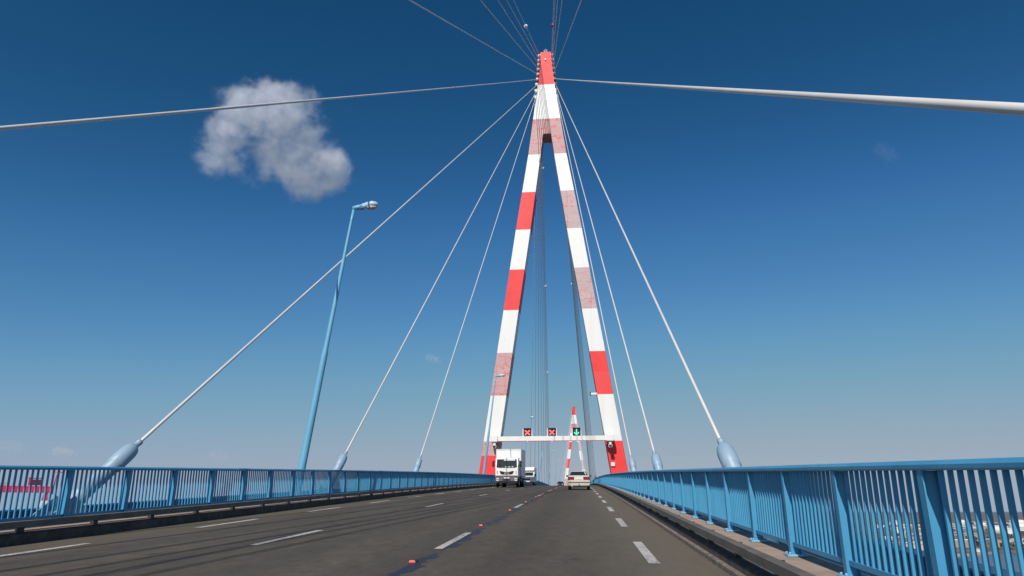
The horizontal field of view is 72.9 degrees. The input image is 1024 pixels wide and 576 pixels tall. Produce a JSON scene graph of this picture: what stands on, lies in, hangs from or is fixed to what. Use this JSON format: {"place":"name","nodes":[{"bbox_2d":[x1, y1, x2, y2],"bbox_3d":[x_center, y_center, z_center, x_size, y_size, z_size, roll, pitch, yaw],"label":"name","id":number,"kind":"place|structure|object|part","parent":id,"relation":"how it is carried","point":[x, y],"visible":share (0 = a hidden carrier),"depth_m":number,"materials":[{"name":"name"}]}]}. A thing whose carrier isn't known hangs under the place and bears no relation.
{"place":"outdoors","nodes":[
{"label":"outdoors","id":0,"kind":"place"},
{"bbox_2d":[0,485,729,575],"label":"road","id":1,"kind":"structure","parent":0,"point":[565,531],"depth_m":11.62,"materials":[{"name":"grey asphalt"}]},
{"bbox_2d":[0,486,659,563],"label":"road markings","id":2,"kind":"structure","parent":1,"relation":"on","point":[647,554],"depth_m":11.86,"materials":[{"name":"paint"}]},
{"bbox_2d":[105,486,561,575],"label":"tar joint","id":3,"kind":"object","parent":1,"relation":"on","point":[409,567],"visible":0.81,"depth_m":11.25,"materials":[{"name":"black asphalt"}]},
{"bbox_2d":[408,559,417,562],"bbox_3d":[-1.324,3.656,9.291,0.110,0.034,0.155,-2,-15,5],"label":"road stud","id":4,"kind":"object","parent":3,"relation":"on","point":[413,561],"visible":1,"depth_m":9.23,"materials":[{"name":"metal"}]},
{"bbox_2d":[492,449,525,486],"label":"lorry","id":5,"kind":"object","parent":1,"relation":"on","point":[510,464],"visible":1,"depth_m":66.98,"materials":[{"name":"metal"}]},
{"bbox_2d":[522,467,536,485],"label":"truck","id":6,"kind":"object","parent":1,"relation":"on","point":[530,475],"visible":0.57,"depth_m":97.89,"materials":[{"name":"white metal"}]},
{"bbox_2d":[566,471,590,489],"bbox_3d":[5.320,15.293,55.151,2.030,1.412,4.735,-2,-15,5],"label":"car","id":7,"kind":"object","parent":1,"relation":"on","point":[578,478],"visible":1,"depth_m":53.14,"materials":[{"name":"beige paint"}]},
{"bbox_3d":[5.202,14.482,54.125,1.436,0.283,0.491,-2,-15,5],"label":"rear window","id":8,"kind":"part","parent":7,"relation":"part of","materials":[{"name":"black glass"}]},
{"bbox_2d":[590,484,774,575],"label":"kerb","id":9,"kind":"structure","parent":1,"relation":"on","point":[726,560],"depth_m":10.21,"materials":[{"name":"concrete"}]},
{"bbox_2d":[590,483,815,575],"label":"guard rail","id":10,"kind":"object","parent":9,"relation":"on","point":[776,566],"visible":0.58,"depth_m":8.34,"materials":[{"name":"metal"}]},
{"bbox_2d":[0,490,1019,575],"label":"bridge deck","id":11,"kind":"structure","parent":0,"point":[807,552],"depth_m":12.47,"materials":[{"name":"concrete"}]},
{"bbox_2d":[0,484,495,532],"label":"pavement","id":12,"kind":"structure","parent":11,"relation":"on","point":[99,521],"depth_m":15.88,"materials":[{"name":"concrete"}]},
{"bbox_2d":[0,465,549,521],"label":"railing","id":13,"kind":"object","parent":12,"relation":"on","point":[371,480],"visible":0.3,"depth_m":18.22,"materials":[{"name":"blue metal"}]},
{"bbox_2d":[0,484,538,546],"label":"kerb","id":14,"kind":"structure","parent":11,"relation":"on","point":[26,537],"depth_m":15.46,"materials":[{"name":"concrete"}]},
{"bbox_2d":[0,483,543,531],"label":"guard rail","id":15,"kind":"object","parent":14,"relation":"on","point":[19,526],"visible":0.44,"depth_m":15.59,"materials":[{"name":"metal"}]},
{"bbox_2d":[0,78,538,130],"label":"stay cable","id":16,"kind":"object","parent":11,"relation":"attached to","point":[33,125],"visible":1,"depth_m":17.21,"materials":[{"name":"blue paint"}]},
{"bbox_2d":[295,201,378,493],"bbox_3d":[-7.039,2.334,27.818,2.673,12.616,0.370,-2,-18,5],"label":"street lamp","id":17,"kind":"object","parent":11,"relation":"on","point":[371,205],"visible":0.92,"depth_m":27.56,"materials":[{"name":"metal"}]},
{"bbox_2d":[409,0,538,75],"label":"stay cable","id":18,"kind":"object","parent":11,"relation":"attached to","point":[537,74],"visible":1,"depth_m":50.64,"materials":[{"name":"blue paint"}]},
{"bbox_2d":[482,374,504,473],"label":"street lamp","id":19,"kind":"object","parent":11,"relation":"on","point":[487,442],"visible":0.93,"depth_m":77.18,"materials":[{"name":"metal"}]},
{"bbox_2d":[480,0,538,71],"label":"stay cable","id":20,"kind":"object","parent":11,"relation":"attached to","point":[509,34],"visible":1,"depth_m":74.70,"materials":[{"name":"blue paint"}]},
{"bbox_2d":[498,0,539,66],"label":"stay cable","id":21,"kind":"object","parent":11,"relation":"attached to","point":[538,64],"visible":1,"depth_m":84.99,"materials":[{"name":"blue paint"}]},
{"bbox_2d":[538,269,538,480],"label":"stay cable","id":22,"kind":"object","parent":11,"relation":"attached to","point":[538,373],"visible":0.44,"depth_m":151.13,"materials":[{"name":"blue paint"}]},
{"bbox_2d":[539,443,542,480],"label":"street lamp","id":23,"kind":"object","parent":11,"relation":"on","point":[540,463],"visible":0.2,"depth_m":175.72,"materials":[{"name":"metal"}]},
{"bbox_2d":[552,0,557,65],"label":"stay cable","id":24,"kind":"object","parent":11,"relation":"attached to","point":[554,34],"visible":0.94,"depth_m":82.78,"materials":[{"name":"blue paint"}]},
{"bbox_2d":[552,0,562,70],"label":"stay cable","id":25,"kind":"object","parent":11,"relation":"attached to","point":[553,67],"visible":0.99,"depth_m":78.80,"materials":[{"name":"blue paint"}]},
{"bbox_2d":[553,0,581,75],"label":"stay cable","id":26,"kind":"object","parent":11,"relation":"attached to","point":[554,72],"visible":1,"depth_m":53.78,"materials":[{"name":"blue paint"}]},
{"bbox_2d":[568,244,589,473],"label":"stay cable","id":27,"kind":"object","parent":11,"relation":"attached to","point":[579,363],"visible":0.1,"depth_m":177.53,"materials":[{"name":"blue paint"}]},
{"bbox_2d":[568,242,590,480],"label":"stay cable","id":28,"kind":"object","parent":11,"relation":"attached to","point":[579,359],"visible":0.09,"depth_m":169.71,"materials":[{"name":"blue paint"}]},
{"bbox_2d":[569,248,590,474],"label":"stay cable","id":29,"kind":"object","parent":11,"relation":"attached to","point":[579,355],"visible":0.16,"depth_m":166.10,"materials":[{"name":"blue paint"}]},
{"bbox_2d":[570,253,591,478],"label":"stay cable","id":30,"kind":"object","parent":11,"relation":"attached to","point":[580,359],"visible":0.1,"depth_m":159.75,"materials":[{"name":"blue paint"}]},
{"bbox_2d":[571,259,592,480],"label":"stay cable","id":31,"kind":"object","parent":11,"relation":"attached to","point":[581,364],"visible":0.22,"depth_m":154.43,"materials":[{"name":"blue paint"}]},
{"bbox_2d":[610,486,863,575],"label":"pavement","id":32,"kind":"structure","parent":11,"relation":"on","point":[813,565],"depth_m":9.21,"materials":[{"name":"concrete"}]},
{"bbox_2d":[590,457,1023,575],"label":"railing","id":33,"kind":"object","parent":32,"relation":"on","point":[779,504],"visible":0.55,"depth_m":6.44,"materials":[{"name":"blue metal"}]},
{"bbox_2d":[554,77,1023,115],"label":"stay cable","id":34,"kind":"object","parent":11,"relation":"attached to","point":[1009,108],"visible":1,"depth_m":6.30,"materials":[{"name":"blue paint"}]},
{"bbox_2d":[0,0,1023,511],"label":"sky","id":35,"kind":"structure","parent":0,"point":[834,282],"materials":[{"name":"blue"}]},
{"bbox_2d":[906,542,923,550],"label":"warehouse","id":36,"kind":"structure","parent":0,"point":[914,545],"depth_m":934.01,"materials":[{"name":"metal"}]},
{"bbox_2d":[818,513,1023,553],"bbox_3d":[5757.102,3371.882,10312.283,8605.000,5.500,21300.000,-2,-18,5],"label":"shore","id":37,"kind":"structure","parent":0,"point":[1007,518],"depth_m":3855.50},
{"bbox_2d":[855,521,1023,548],"bbox_3d":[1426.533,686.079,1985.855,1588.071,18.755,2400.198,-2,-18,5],"label":"woodland","id":38,"kind":"object","parent":37,"relation":"on","point":[1012,544],"visible":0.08,"depth_m":1221.39,"materials":[{"name":"green plant"}]},
{"bbox_2d":[985,538,1002,546],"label":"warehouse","id":39,"kind":"structure","parent":37,"relation":"on","point":[999,541],"depth_m":1016.54,"materials":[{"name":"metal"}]},
{"bbox_2d":[1008,523,1023,527],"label":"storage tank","id":40,"kind":"object","parent":37,"relation":"on","point":[1020,525],"visible":0.38,"depth_m":1802.07,"materials":[{"name":"white metal"}]},
{"bbox_2d":[853,512,1021,571],"bbox_3d":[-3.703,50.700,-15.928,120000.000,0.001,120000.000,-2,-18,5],"label":"water","id":41,"kind":"structure","parent":0,"point":[1015,562],"depth_m":813.67,"materials":[{"name":"liquid"}]},
{"bbox_2d":[479,49,627,474],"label":"pylon","id":42,"kind":"object","parent":41,"relation":"in","point":[546,126],"visible":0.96,"depth_m":101.25,"materials":[{"name":"white paint"}]},
{"bbox_2d":[32,83,537,515],"bbox_3d":[-2.535,-13.848,62.424,0.850,66.833,84.121,-3,-18,9],"label":"stay cable","id":43,"kind":"object","parent":42,"relation":"attached to","point":[124,455],"visible":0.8,"depth_m":16.28,"materials":[{"name":"blue paint"}]},
{"bbox_2d":[315,89,536,493],"bbox_3d":[-1.867,-11.294,69.610,0.856,64.977,68.858,-3,-18,9],"label":"stay cable","id":44,"kind":"object","parent":42,"relation":"hanging from","point":[340,462],"visible":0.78,"depth_m":36.93,"materials":[{"name":"blue paint"}]},
{"bbox_2d":[413,95,535,471],"bbox_3d":[-1.202,-8.723,76.780,0.864,63.183,53.639,-3,-18,11],"label":"stay cable","id":45,"kind":"object","parent":42,"relation":"attached to","point":[418,464],"visible":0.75,"depth_m":55.43,"materials":[{"name":"blue paint"}]},
{"bbox_2d":[507,1,539,62],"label":"stay cable","id":46,"kind":"object","parent":42,"relation":"attached to","point":[524,32],"visible":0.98,"depth_m":89.31,"materials":[{"name":"blue paint"}]},
{"bbox_2d":[514,1,539,57],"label":"stay cable","id":47,"kind":"object","parent":42,"relation":"attached to","point":[528,31],"visible":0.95,"depth_m":95.48,"materials":[{"name":"blue paint"}]},
{"bbox_2d":[530,218,534,466],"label":"stay cable","id":48,"kind":"object","parent":42,"relation":"attached to","point":[532,335],"visible":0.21,"depth_m":131.14,"materials":[{"name":"blue paint"}]},
{"bbox_2d":[535,202,536,403],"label":"stay cable","id":49,"kind":"object","parent":42,"relation":"attached to","point":[535,344],"visible":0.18,"depth_m":139.33,"materials":[{"name":"blue paint"}]},
{"bbox_2d":[539,179,541,481],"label":"stay cable","id":50,"kind":"object","parent":42,"relation":"hanging from","point":[540,319],"visible":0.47,"depth_m":146.56,"materials":[{"name":"blue paint"}]},
{"bbox_2d":[540,172,544,482],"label":"stay cable","id":51,"kind":"object","parent":42,"relation":"attached to","point":[541,274],"visible":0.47,"depth_m":143.59,"materials":[{"name":"blue paint"}]},
{"bbox_2d":[541,172,546,481],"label":"stay cable","id":52,"kind":"object","parent":42,"relation":"attached to","point":[543,310],"visible":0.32,"depth_m":154.10,"materials":[{"name":"blue paint"}]},
{"bbox_2d":[542,185,547,462],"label":"stay cable","id":53,"kind":"object","parent":42,"relation":"attached to","point":[544,309],"visible":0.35,"depth_m":157.33,"materials":[{"name":"blue paint"}]},
{"bbox_2d":[542,159,548,466],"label":"stay cable","id":54,"kind":"object","parent":42,"relation":"attached to","point":[545,306],"visible":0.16,"depth_m":160.74,"materials":[{"name":"blue paint"}]},
{"bbox_2d":[542,156,549,464],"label":"stay cable","id":55,"kind":"object","parent":42,"relation":"attached to","point":[546,320],"visible":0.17,"depth_m":158.65,"materials":[{"name":"blue paint"}]},
{"bbox_2d":[490,428,613,447],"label":"signal gantry","id":56,"kind":"object","parent":42,"relation":"attached to","point":[552,436],"visible":1,"depth_m":92.69,"materials":[{"name":"white metal"}]},
{"bbox_2d":[551,0,553,56],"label":"stay cable","id":57,"kind":"object","parent":42,"relation":"attached to","point":[552,55],"visible":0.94,"depth_m":94.74,"materials":[{"name":"blue paint"}]},
{"bbox_2d":[551,4,554,61],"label":"stay cable","id":58,"kind":"object","parent":42,"relation":"attached to","point":[553,33],"visible":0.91,"depth_m":90.47,"materials":[{"name":"blue paint"}]},
{"bbox_2d":[557,92,593,479],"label":"stay cable","id":59,"kind":"object","parent":42,"relation":"attached to","point":[581,356],"visible":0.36,"depth_m":147.76,"materials":[{"name":"blue paint"}]},
{"bbox_2d":[559,104,596,477],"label":"stay cable","id":60,"kind":"object","parent":42,"relation":"attached to","point":[585,376],"visible":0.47,"depth_m":135.05,"materials":[{"name":"blue paint"}]},
{"bbox_2d":[573,269,594,478],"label":"stay cable","id":61,"kind":"object","parent":42,"relation":"attached to","point":[583,366],"visible":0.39,"depth_m":141.32,"materials":[{"name":"blue paint"}]},
{"bbox_2d":[556,94,636,470],"bbox_3d":[7.048,-9.267,74.742,0.862,63.393,56.240,0,-18,0],"label":"stay cable","id":62,"kind":"object","parent":42,"relation":"attached to","point":[632,464],"visible":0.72,"depth_m":51.06,"materials":[{"name":"blue paint"}]},
{"bbox_2d":[555,88,672,505],"bbox_3d":[6.321,-11.645,68.261,0.855,65.134,70.058,0,-18,1],"label":"stay cable","id":63,"kind":"object","parent":42,"relation":"attached to","point":[656,461],"visible":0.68,"depth_m":34.56,"materials":[{"name":"blue paint"}]},
{"bbox_2d":[554,82,787,546],"bbox_3d":[5.577,-14.057,61.593,0.850,66.944,84.271,-1,-18,2],"label":"stay cable","id":64,"kind":"object","parent":42,"relation":"attached to","point":[727,455],"visible":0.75,"depth_m":16.49,"materials":[{"name":"blue paint"}]},
{"bbox_2d":[564,406,584,485],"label":"pylon","id":65,"kind":"object","parent":41,"relation":"in","point":[573,422],"visible":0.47,"depth_m":487.09,"materials":[{"name":"white paint"}]},
{"bbox_2d":[976,548,991,554],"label":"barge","id":66,"kind":"object","parent":41,"relation":"on","point":[979,553],"visible":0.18,"depth_m":883.73,"materials":[{"name":"metal"}]},
{"bbox_2d":[955,539,968,547],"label":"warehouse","id":67,"kind":"structure","parent":0,"point":[966,543],"depth_m":1008.92,"materials":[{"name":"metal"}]},
{"bbox_2d":[953,528,976,532],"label":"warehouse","id":68,"kind":"structure","parent":0,"point":[964,529],"depth_m":1671.18,"materials":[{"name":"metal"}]},
{"bbox_2d":[963,533,977,539],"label":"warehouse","id":69,"kind":"structure","parent":0,"point":[975,534],"depth_m":1254.49,"materials":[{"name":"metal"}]},
{"bbox_2d":[987,526,1007,533],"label":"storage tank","id":70,"kind":"object","parent":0,"point":[997,529],"visible":0.28,"depth_m":1593.95,"materials":[{"name":"white metal"}]},
{"bbox_2d":[1007,528,1023,533],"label":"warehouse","id":71,"kind":"structure","parent":0,"point":[1010,530],"depth_m":1585.58,"materials":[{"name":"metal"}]},
{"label":"harbour ground","id":72,"kind":"structure","parent":0,"visible":0},
{"bbox_2d":[0,471,61,506],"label":"gantry crane","id":73,"kind":"object","parent":72,"relation":"on","point":[27,489],"visible":0.26,"depth_m":1039.53,"materials":[{"name":"red paint"}]}
]}

